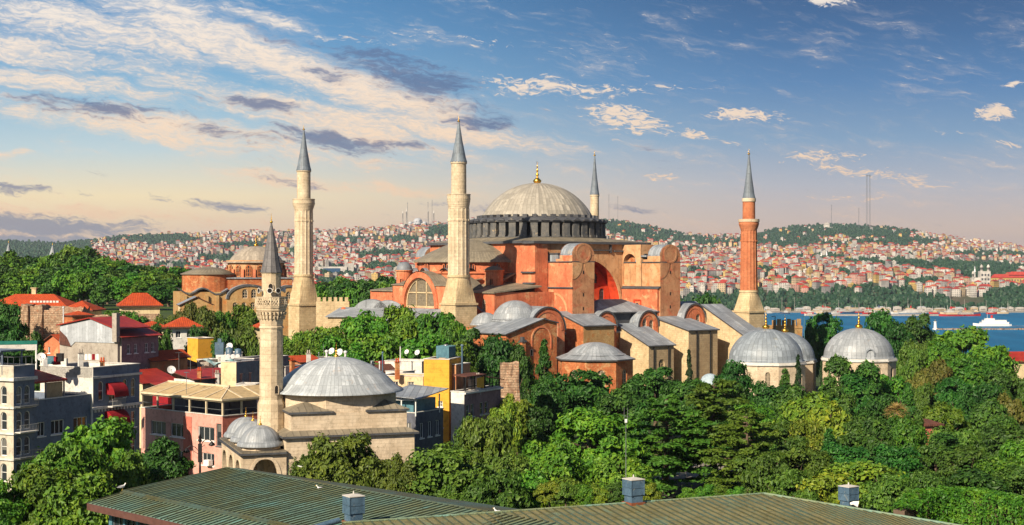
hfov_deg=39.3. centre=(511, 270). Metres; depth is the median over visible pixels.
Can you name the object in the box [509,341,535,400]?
broadleaf tree
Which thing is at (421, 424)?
window
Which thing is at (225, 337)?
broadleaf tree
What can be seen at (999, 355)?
broadleaf tree
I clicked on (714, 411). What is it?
cedar tree
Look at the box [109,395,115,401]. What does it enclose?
window
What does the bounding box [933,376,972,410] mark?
broadleaf tree
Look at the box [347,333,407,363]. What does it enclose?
broadleaf tree
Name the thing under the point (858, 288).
house
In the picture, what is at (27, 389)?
window
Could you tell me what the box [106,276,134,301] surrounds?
broadleaf tree
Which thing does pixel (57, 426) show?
window
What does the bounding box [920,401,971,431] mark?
broadleaf tree
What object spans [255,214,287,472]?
minaret
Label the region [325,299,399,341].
lead roof gallery
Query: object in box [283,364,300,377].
roof hut
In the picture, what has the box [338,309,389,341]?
broadleaf tree
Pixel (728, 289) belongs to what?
house
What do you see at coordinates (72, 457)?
broadleaf tree
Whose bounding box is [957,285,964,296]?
house
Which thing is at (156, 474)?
broadleaf tree
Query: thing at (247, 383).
glazed roof room
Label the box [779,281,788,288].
house
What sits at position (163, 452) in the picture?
broadleaf tree
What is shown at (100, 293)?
broadleaf tree
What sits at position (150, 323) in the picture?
tile house
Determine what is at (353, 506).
vent stack
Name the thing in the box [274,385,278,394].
window
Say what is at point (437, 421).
window
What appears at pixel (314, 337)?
broadleaf tree
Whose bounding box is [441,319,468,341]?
broadleaf tree
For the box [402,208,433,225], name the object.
hilltop mosque
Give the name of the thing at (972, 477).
broadleaf tree
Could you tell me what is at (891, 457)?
broadleaf tree
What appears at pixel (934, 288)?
house
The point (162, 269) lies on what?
broadleaf tree
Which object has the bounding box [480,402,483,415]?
window
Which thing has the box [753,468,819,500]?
broadleaf tree
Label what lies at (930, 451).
broadleaf tree
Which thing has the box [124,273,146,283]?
broadleaf tree
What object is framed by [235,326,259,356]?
broadleaf tree
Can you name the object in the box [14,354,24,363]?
shrub
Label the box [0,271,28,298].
broadleaf tree
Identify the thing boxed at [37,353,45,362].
satellite dish
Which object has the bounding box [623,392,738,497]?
cedar tree
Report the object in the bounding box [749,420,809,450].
broadleaf tree
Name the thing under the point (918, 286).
house
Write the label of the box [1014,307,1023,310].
quay shed
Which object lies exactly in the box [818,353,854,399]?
broadleaf tree
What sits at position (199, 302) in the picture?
grey roof hall
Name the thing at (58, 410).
hotel annex
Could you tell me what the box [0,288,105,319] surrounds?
long tiled house
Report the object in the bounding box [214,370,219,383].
roof chimney
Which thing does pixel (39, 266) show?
broadleaf tree
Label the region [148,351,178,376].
dormer house
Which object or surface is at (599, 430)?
broadleaf tree
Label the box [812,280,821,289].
house
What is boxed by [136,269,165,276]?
broadleaf tree
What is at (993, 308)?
quay shed
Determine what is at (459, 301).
minaret
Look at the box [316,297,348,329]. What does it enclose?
crenellated wall
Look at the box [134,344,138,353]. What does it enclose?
window
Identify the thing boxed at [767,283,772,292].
house
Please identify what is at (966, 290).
house
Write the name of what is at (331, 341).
broadleaf tree
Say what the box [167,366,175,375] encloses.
satellite dish
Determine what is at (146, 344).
window
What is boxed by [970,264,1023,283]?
barracks
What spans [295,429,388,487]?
broadleaf tree
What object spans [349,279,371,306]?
broadleaf tree
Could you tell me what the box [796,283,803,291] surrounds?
house
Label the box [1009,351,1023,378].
red roof pavilion
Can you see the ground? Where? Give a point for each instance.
(165, 311)
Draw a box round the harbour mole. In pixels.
[806,314,938,315]
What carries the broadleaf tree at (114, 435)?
on the ground
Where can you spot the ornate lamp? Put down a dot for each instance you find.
(200, 446)
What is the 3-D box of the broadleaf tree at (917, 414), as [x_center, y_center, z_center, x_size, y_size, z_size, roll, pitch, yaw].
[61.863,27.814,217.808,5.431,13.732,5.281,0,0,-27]
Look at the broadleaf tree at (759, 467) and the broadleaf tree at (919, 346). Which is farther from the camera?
the broadleaf tree at (919, 346)
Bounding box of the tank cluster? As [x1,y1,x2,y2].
[215,339,241,354]
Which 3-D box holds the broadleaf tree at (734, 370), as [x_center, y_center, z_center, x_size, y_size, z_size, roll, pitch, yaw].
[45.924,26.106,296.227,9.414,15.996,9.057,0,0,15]
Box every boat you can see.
[842,309,854,312]
[995,310,1008,313]
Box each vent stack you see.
[342,491,364,524]
[622,474,644,505]
[838,482,858,507]
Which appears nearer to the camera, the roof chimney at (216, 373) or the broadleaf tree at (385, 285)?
the roof chimney at (216, 373)
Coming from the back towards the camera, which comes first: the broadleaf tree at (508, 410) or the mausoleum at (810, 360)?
the mausoleum at (810, 360)
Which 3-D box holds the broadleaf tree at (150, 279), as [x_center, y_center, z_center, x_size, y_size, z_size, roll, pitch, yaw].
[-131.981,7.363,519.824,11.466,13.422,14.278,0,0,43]
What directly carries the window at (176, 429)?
in the pink house at (211, 412)
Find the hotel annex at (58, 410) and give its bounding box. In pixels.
[34,369,90,454]
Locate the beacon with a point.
(935, 325)
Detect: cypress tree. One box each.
[685,349,693,381]
[794,354,801,388]
[819,361,822,385]
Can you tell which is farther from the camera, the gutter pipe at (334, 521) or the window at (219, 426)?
the window at (219, 426)
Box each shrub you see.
[1,352,7,362]
[7,354,15,362]
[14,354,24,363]
[23,354,35,368]
[532,480,563,506]
[551,482,579,505]
[568,484,596,504]
[591,486,613,503]
[602,481,623,502]
[643,482,662,500]
[676,487,698,497]
[694,483,715,496]
[713,487,729,495]
[726,486,744,494]
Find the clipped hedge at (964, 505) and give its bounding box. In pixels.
[891,484,1023,524]
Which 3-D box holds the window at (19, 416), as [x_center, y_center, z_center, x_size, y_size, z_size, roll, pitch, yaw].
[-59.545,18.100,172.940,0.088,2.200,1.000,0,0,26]
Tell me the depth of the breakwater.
1845.00 m
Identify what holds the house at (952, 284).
on the hillside
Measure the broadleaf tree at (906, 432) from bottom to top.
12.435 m
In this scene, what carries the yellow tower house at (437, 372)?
on the ground
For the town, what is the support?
on the hillside
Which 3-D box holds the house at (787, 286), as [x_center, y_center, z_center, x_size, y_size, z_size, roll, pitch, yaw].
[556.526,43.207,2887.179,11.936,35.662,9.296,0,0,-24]
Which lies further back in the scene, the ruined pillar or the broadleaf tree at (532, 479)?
the ruined pillar
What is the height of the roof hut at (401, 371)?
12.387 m
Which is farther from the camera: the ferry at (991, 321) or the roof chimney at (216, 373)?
the ferry at (991, 321)
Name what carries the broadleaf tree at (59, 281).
on the ground
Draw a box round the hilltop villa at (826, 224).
[823,222,832,227]
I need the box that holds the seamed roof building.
[87,467,960,524]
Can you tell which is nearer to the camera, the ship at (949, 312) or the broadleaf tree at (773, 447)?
the broadleaf tree at (773, 447)
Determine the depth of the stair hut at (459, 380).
201.86 m
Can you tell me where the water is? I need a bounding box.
[765,313,1023,353]
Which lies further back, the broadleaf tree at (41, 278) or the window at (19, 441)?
the broadleaf tree at (41, 278)
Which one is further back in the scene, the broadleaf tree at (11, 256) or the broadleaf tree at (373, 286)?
the broadleaf tree at (11, 256)
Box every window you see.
[1,386,6,403]
[1,412,6,429]
[1,438,6,455]
[1,463,6,481]
[16,386,21,403]
[16,412,21,429]
[16,437,21,455]
[24,385,29,403]
[24,411,29,428]
[24,436,29,454]
[37,422,46,437]
[50,419,63,435]
[73,416,86,431]
[98,381,102,400]
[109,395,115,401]
[127,344,131,354]
[131,378,134,396]
[131,411,136,427]
[131,438,134,451]
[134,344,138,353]
[144,343,148,352]
[150,421,165,435]
[151,343,155,352]
[170,423,184,438]
[175,331,180,338]
[197,426,214,442]
[201,453,214,467]
[215,424,221,447]
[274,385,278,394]
[419,423,424,439]
[427,421,432,437]
[435,420,439,436]
[466,405,468,415]
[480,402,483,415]
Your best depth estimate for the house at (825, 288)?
2831.40 m
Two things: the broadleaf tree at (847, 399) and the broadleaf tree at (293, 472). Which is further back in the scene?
the broadleaf tree at (847, 399)
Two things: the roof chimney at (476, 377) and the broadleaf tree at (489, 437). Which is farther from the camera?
the roof chimney at (476, 377)
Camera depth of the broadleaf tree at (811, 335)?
428.89 m
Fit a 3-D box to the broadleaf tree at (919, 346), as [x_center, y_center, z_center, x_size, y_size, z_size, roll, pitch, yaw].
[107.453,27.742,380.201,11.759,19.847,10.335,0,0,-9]
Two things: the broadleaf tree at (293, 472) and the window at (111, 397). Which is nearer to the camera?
the broadleaf tree at (293, 472)
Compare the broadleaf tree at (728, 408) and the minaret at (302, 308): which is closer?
the broadleaf tree at (728, 408)
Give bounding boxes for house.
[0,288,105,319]
[44,334,59,356]
[56,313,150,362]
[62,311,94,322]
[116,293,163,316]
[119,328,162,368]
[140,368,174,447]
[140,380,259,474]
[144,321,169,337]
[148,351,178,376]
[150,382,170,405]
[159,349,191,377]
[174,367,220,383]
[187,337,213,361]
[220,360,259,386]
[233,355,288,365]
[253,322,259,345]
[384,359,423,372]
[386,373,423,397]
[396,384,448,452]
[423,356,460,447]
[450,372,503,446]
[681,281,687,286]
[683,287,689,295]
[689,285,694,291]
[699,285,706,292]
[711,285,717,291]
[718,281,726,292]
[726,286,731,293]
[727,282,735,292]
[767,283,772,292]
[773,283,778,292]
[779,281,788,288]
[785,283,791,290]
[791,275,800,284]
[791,284,798,291]
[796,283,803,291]
[801,285,809,292]
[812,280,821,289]
[821,284,829,293]
[825,281,833,291]
[855,286,861,292]
[909,283,915,290]
[915,281,921,291]
[924,286,931,295]
[925,280,934,286]
[930,284,938,295]
[937,288,945,293]
[943,290,949,297]
[945,286,952,295]
[949,282,955,287]
[951,287,960,296]
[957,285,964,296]
[965,285,967,295]
[968,284,976,296]
[978,284,988,290]
[978,288,985,296]
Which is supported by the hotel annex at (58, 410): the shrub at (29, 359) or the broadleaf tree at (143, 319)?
the shrub at (29, 359)
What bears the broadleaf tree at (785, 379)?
on the ground
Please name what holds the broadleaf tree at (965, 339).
on the ground
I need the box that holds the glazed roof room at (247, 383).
[236,382,259,403]
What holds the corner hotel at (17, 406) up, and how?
on the ground
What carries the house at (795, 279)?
on the hillside
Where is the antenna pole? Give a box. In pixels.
[625,408,627,477]
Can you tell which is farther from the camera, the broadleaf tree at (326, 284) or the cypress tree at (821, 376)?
the broadleaf tree at (326, 284)
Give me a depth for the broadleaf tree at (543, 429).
203.19 m
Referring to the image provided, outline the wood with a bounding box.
[0,218,1023,309]
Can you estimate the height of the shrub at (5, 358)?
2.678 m
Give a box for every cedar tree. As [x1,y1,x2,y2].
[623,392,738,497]
[643,379,773,475]
[697,410,800,492]
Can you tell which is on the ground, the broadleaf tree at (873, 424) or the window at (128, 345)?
the broadleaf tree at (873, 424)
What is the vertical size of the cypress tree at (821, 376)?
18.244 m
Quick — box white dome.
[700,373,715,384]
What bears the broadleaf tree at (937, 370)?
on the ground
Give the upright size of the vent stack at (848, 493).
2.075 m
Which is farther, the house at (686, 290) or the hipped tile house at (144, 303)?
the house at (686, 290)
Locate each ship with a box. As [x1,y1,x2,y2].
[939,306,964,315]
[954,308,980,315]
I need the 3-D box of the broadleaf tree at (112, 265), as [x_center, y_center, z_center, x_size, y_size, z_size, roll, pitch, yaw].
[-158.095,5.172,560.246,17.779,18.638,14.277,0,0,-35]
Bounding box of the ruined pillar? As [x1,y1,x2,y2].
[500,361,520,452]
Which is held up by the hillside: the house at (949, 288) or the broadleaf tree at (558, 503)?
the house at (949, 288)
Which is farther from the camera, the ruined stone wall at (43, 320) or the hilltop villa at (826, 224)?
the hilltop villa at (826, 224)
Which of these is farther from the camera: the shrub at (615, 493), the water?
the water
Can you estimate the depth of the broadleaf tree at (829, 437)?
195.62 m
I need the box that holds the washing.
[83,354,98,359]
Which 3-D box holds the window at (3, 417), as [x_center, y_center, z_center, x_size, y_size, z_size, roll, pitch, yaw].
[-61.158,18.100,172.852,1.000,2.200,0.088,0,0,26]
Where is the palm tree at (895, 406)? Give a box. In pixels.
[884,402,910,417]
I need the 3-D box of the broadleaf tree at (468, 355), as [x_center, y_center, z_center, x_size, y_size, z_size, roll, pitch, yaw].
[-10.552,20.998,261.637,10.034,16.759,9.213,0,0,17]
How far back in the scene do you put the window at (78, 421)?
182.81 m
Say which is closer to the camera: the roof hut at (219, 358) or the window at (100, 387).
the window at (100, 387)
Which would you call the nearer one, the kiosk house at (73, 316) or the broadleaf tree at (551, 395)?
the broadleaf tree at (551, 395)
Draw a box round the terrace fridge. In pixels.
[43,358,48,365]
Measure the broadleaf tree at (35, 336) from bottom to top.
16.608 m
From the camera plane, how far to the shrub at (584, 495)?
123.13 m
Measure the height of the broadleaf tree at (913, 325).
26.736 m
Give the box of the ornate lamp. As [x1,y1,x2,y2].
[183,434,214,472]
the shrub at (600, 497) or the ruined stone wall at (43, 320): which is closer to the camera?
the shrub at (600, 497)
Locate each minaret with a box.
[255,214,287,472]
[288,128,316,339]
[439,118,477,326]
[590,152,603,219]
[732,152,764,328]
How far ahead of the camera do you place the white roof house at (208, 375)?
225.97 m
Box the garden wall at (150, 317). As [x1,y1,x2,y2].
[93,314,159,321]
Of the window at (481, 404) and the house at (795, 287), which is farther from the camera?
the house at (795, 287)
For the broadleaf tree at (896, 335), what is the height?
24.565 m
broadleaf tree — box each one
[0,249,27,265]
[0,263,18,275]
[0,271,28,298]
[0,277,5,297]
[0,299,29,335]
[0,319,11,340]
[0,478,35,524]
[1,325,25,357]
[4,261,22,270]
[4,274,58,296]
[5,269,35,275]
[7,463,81,524]
[9,262,36,270]
[20,330,46,390]
[20,438,114,504]
[23,255,38,264]
[27,261,46,273]
[27,273,59,295]
[32,470,121,524]
[33,253,59,263]
[40,265,75,296]
[45,255,69,267]
[50,270,74,299]
[56,244,82,262]
[60,415,147,491]
[64,245,106,301]
[66,254,102,302]
[66,262,93,300]
[66,271,95,301]
[84,262,110,305]
[85,276,116,307]
[91,254,128,264]
[100,260,124,303]
[103,268,129,304]
[103,309,126,315]
[104,449,152,490]
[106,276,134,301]
[112,263,148,274]
[115,259,127,266]
[119,281,149,301]
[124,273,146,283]
[125,310,147,323]
[133,263,157,270]
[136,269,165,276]
[137,273,163,284]
[137,435,195,479]
[138,284,172,304]
[147,466,166,483]
[150,266,168,275]
[150,321,172,349]
[151,278,181,306]
[153,314,175,338]
[156,273,181,280]
[166,266,191,276]
[174,299,198,320]
[184,324,209,351]
[193,305,221,336]
[209,321,258,347]
[210,311,236,330]
[210,329,242,357]
[231,303,259,330]
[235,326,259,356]
[246,341,259,355]
[283,329,311,346]
[283,339,322,361]
[288,448,314,475]
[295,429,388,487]
[298,326,353,348]
[315,334,370,363]
[316,285,329,300]
[318,281,332,286]
[327,279,359,306]
[327,283,339,300]
[328,275,350,286]
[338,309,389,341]
[342,281,361,306]
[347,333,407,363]
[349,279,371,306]
[363,282,382,297]
[365,280,378,286]
[372,452,431,495]
[376,275,395,285]
[377,281,391,288]
[378,303,434,342]
[387,277,395,283]
[394,333,451,358]
[397,441,497,499]
[415,311,465,339]
[432,340,478,378]
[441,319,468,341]
[445,476,496,505]
[450,328,486,367]
[451,415,481,451]
[457,413,517,464]
[476,333,521,385]
[483,448,533,476]
[484,469,533,508]
[487,400,524,451]
[497,393,538,455]
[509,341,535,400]
[512,469,548,508]
[517,438,588,481]
[520,405,556,448]
[527,376,571,434]
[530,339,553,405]
[539,475,601,507]
[542,407,647,482]
[549,368,613,442]
[582,454,659,502]
[592,388,637,437]
[613,379,655,421]
[622,366,681,425]
[631,402,657,457]
[660,378,704,430]
[682,392,728,435]
[692,291,716,303]
[711,378,751,408]
[713,359,754,398]
[723,392,732,440]
[729,402,775,438]
[731,451,790,493]
[743,427,776,455]
[748,380,786,418]
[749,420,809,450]
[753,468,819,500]
[769,382,808,420]
[772,391,829,423]
[778,368,789,388]
[778,447,835,477]
[782,418,824,451]
[790,471,860,504]
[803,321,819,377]
[803,400,850,446]
[805,312,842,375]
[815,460,907,507]
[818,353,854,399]
[820,385,857,419]
[821,428,837,450]
[821,442,874,481]
[829,373,874,416]
[835,414,882,448]
[855,358,885,401]
[855,393,903,428]
[856,413,895,458]
[857,469,923,512]
[862,308,896,336]
[867,444,923,479]
[875,374,904,409]
[879,414,926,457]
[883,318,914,367]
[896,345,928,380]
[897,338,930,365]
[898,382,916,417]
[900,312,936,344]
[900,382,937,416]
[903,368,934,395]
[907,467,954,491]
[913,409,927,445]
[913,439,955,478]
[917,425,981,449]
[920,356,956,394]
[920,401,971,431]
[922,338,961,387]
[929,432,959,470]
[933,324,989,353]
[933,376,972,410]
[933,444,988,477]
[945,465,1011,492]
[946,357,1006,387]
[952,390,969,426]
[953,381,1003,415]
[960,344,1021,374]
[968,396,1021,437]
[971,456,1023,475]
[972,423,1023,458]
[986,365,1014,400]
[990,465,1023,496]
[994,439,1023,460]
[997,390,1023,437]
[1001,372,1023,426]
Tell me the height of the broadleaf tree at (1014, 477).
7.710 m
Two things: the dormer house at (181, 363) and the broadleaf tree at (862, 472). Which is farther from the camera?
the dormer house at (181, 363)
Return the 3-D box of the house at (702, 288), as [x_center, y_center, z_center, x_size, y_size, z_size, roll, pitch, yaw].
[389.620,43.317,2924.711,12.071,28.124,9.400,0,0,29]
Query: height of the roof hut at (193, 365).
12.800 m
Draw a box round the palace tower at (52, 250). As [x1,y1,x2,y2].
[49,243,54,254]
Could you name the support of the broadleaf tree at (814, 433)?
on the ground
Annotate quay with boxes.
[771,311,1023,312]
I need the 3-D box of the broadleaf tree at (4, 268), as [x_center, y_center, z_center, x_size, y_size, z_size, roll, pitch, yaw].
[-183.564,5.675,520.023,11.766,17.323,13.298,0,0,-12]
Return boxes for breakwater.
[936,328,1023,329]
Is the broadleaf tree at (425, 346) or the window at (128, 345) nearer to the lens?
the window at (128, 345)
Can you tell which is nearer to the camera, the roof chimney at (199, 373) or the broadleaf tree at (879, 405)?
the roof chimney at (199, 373)
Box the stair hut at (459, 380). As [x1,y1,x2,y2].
[452,362,470,389]
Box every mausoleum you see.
[727,311,806,394]
[781,319,816,393]
[821,311,897,385]
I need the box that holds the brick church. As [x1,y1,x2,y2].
[173,235,293,335]
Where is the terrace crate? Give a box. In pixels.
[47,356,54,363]
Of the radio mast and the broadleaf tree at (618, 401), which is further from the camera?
the radio mast
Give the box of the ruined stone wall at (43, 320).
[21,303,89,346]
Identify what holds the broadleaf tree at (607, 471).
on the ground
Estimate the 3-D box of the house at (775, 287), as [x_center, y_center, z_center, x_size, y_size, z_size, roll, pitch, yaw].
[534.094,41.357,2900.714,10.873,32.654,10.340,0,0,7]
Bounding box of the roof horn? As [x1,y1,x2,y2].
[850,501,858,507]
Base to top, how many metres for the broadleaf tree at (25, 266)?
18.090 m
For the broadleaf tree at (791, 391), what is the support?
on the ground
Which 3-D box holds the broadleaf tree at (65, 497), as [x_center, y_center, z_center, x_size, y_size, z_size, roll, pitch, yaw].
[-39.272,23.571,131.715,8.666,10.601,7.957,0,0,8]
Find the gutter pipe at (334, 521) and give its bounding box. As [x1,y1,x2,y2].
[315,517,340,524]
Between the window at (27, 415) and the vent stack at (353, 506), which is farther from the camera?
the window at (27, 415)
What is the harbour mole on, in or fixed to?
in the water
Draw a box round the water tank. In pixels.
[436,344,455,358]
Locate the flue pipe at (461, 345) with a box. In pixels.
[460,344,463,373]
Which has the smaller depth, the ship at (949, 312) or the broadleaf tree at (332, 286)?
the broadleaf tree at (332, 286)
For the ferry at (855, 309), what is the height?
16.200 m
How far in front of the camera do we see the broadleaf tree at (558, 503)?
139.56 m
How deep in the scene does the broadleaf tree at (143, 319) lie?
317.88 m
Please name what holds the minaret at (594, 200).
on the ground
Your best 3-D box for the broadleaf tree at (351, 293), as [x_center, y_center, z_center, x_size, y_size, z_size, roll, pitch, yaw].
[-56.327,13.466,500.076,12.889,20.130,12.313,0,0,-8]
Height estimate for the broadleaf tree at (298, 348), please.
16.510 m
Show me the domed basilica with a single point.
(556, 269)
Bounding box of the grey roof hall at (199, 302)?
[176,296,213,319]
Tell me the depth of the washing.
190.02 m
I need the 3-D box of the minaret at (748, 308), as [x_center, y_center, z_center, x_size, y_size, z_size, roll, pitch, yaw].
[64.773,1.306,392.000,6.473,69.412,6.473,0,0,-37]
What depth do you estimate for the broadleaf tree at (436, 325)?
297.79 m
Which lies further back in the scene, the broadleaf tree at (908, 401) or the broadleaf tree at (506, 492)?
the broadleaf tree at (908, 401)
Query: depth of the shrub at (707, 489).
149.32 m
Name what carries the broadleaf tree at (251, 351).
on the ground
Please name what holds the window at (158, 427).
in the pink house at (211, 412)
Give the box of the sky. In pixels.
[0,0,1023,246]
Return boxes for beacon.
[933,319,937,329]
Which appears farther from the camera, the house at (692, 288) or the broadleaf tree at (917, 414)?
the house at (692, 288)
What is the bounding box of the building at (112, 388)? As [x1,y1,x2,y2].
[39,358,141,451]
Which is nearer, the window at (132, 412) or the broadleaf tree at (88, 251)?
the window at (132, 412)
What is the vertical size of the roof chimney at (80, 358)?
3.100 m
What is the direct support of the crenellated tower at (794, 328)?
on the ground
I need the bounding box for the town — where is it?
[89,217,1023,299]
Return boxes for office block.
[318,263,353,272]
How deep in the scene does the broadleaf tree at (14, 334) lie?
261.09 m
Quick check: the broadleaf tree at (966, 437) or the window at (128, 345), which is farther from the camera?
the window at (128, 345)
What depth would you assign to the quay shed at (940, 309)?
2636.18 m
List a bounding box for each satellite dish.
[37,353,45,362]
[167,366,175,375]
[337,349,342,356]
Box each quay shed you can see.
[802,306,810,310]
[893,306,900,310]
[934,308,945,310]
[970,306,977,310]
[979,306,986,310]
[988,307,998,310]
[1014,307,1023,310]
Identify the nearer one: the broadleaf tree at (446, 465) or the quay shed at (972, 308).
the broadleaf tree at (446, 465)
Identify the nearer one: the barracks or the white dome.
the white dome
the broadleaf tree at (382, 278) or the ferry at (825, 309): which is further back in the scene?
the ferry at (825, 309)
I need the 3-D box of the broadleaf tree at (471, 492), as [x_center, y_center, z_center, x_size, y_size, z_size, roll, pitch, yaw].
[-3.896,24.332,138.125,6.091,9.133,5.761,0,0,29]
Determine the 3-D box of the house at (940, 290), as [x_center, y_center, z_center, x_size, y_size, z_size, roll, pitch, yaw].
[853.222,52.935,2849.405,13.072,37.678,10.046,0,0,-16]
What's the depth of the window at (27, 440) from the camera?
174.18 m
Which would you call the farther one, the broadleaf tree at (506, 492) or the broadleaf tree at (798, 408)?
the broadleaf tree at (798, 408)
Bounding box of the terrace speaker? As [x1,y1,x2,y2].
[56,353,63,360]
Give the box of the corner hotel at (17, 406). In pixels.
[0,348,38,490]
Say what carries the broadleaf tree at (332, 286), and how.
on the ground
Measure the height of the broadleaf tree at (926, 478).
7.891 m
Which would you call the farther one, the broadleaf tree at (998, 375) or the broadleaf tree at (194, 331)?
the broadleaf tree at (998, 375)
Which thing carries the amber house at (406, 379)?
on the ground
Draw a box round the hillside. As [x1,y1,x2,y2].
[55,222,1021,310]
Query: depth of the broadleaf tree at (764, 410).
238.31 m
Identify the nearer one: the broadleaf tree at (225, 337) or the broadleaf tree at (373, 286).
the broadleaf tree at (225, 337)
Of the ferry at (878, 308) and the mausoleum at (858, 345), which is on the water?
the ferry at (878, 308)
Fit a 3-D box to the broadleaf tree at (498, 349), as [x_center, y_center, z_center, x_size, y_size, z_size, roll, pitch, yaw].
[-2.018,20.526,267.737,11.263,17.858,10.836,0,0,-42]
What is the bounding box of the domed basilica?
[370,162,761,385]
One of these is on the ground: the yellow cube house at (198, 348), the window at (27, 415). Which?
the yellow cube house at (198, 348)
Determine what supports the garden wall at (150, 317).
on the ground
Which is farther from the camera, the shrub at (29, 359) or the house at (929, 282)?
the house at (929, 282)
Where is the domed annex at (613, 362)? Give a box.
[556,342,635,392]
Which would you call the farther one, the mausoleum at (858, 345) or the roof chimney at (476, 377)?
the mausoleum at (858, 345)
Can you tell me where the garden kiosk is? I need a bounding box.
[923,419,943,443]
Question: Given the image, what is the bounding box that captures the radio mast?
[866,174,870,226]
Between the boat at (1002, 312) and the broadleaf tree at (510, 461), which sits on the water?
the boat at (1002, 312)
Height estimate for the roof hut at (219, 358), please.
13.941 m
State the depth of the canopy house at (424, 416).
189.75 m
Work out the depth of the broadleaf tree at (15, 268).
558.27 m
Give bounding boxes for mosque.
[218,343,418,474]
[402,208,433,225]
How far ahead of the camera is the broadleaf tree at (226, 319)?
324.21 m
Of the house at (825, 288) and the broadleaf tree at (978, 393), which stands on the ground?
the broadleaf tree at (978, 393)
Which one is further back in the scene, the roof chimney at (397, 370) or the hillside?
the hillside
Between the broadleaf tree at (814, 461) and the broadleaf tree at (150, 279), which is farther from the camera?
the broadleaf tree at (150, 279)
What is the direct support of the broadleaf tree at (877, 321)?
on the ground
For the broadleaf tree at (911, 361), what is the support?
on the ground
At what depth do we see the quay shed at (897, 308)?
2636.17 m
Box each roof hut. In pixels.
[187,359,196,368]
[196,358,216,367]
[216,351,241,367]
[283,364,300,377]
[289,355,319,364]
[375,364,394,373]
[386,370,414,373]
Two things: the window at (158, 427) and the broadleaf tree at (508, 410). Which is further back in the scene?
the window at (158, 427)
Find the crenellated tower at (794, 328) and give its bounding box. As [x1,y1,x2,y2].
[769,316,804,338]
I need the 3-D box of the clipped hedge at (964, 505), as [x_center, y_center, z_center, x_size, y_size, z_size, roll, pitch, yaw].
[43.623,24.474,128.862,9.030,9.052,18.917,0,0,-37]
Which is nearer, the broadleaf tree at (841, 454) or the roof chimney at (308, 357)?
the broadleaf tree at (841, 454)
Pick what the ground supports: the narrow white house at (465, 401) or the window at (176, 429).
the narrow white house at (465, 401)
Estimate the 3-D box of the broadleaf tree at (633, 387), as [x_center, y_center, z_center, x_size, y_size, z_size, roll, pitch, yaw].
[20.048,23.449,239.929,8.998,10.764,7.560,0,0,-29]
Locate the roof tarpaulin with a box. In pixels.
[199,358,236,364]
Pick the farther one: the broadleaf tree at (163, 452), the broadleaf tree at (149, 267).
the broadleaf tree at (149, 267)
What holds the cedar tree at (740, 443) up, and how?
on the ground
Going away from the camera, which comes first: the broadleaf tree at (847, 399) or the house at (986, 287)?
the broadleaf tree at (847, 399)
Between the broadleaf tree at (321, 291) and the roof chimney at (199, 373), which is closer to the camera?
the roof chimney at (199, 373)
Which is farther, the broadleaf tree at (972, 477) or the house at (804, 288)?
the house at (804, 288)
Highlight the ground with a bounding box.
[79,300,1023,509]
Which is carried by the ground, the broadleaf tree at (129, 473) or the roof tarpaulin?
the broadleaf tree at (129, 473)
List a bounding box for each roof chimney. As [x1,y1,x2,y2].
[78,349,83,366]
[99,357,105,365]
[196,367,201,382]
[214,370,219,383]
[289,357,295,372]
[306,350,311,362]
[394,358,400,379]
[467,377,473,389]
[475,373,481,394]
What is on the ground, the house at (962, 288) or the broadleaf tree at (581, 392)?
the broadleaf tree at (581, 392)
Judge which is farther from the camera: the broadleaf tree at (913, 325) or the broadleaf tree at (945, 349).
the broadleaf tree at (913, 325)
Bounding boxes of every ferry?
[811,305,832,312]
[837,305,863,312]
[869,305,892,312]
[897,306,926,312]
[973,315,1011,325]
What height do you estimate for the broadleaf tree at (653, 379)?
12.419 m
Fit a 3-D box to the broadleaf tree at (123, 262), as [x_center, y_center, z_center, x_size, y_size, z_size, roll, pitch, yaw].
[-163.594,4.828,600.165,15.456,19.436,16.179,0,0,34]
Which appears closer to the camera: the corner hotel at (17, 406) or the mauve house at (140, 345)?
the corner hotel at (17, 406)
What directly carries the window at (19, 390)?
in the corner hotel at (17, 406)
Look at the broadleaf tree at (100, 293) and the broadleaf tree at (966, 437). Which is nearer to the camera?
the broadleaf tree at (966, 437)
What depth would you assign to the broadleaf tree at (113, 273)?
518.27 m
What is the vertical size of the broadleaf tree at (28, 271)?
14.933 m
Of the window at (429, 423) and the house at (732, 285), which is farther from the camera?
the house at (732, 285)
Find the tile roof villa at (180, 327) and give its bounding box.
[165,317,203,349]
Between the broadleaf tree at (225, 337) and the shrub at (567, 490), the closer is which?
the shrub at (567, 490)
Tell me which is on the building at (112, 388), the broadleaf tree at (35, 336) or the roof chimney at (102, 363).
the roof chimney at (102, 363)

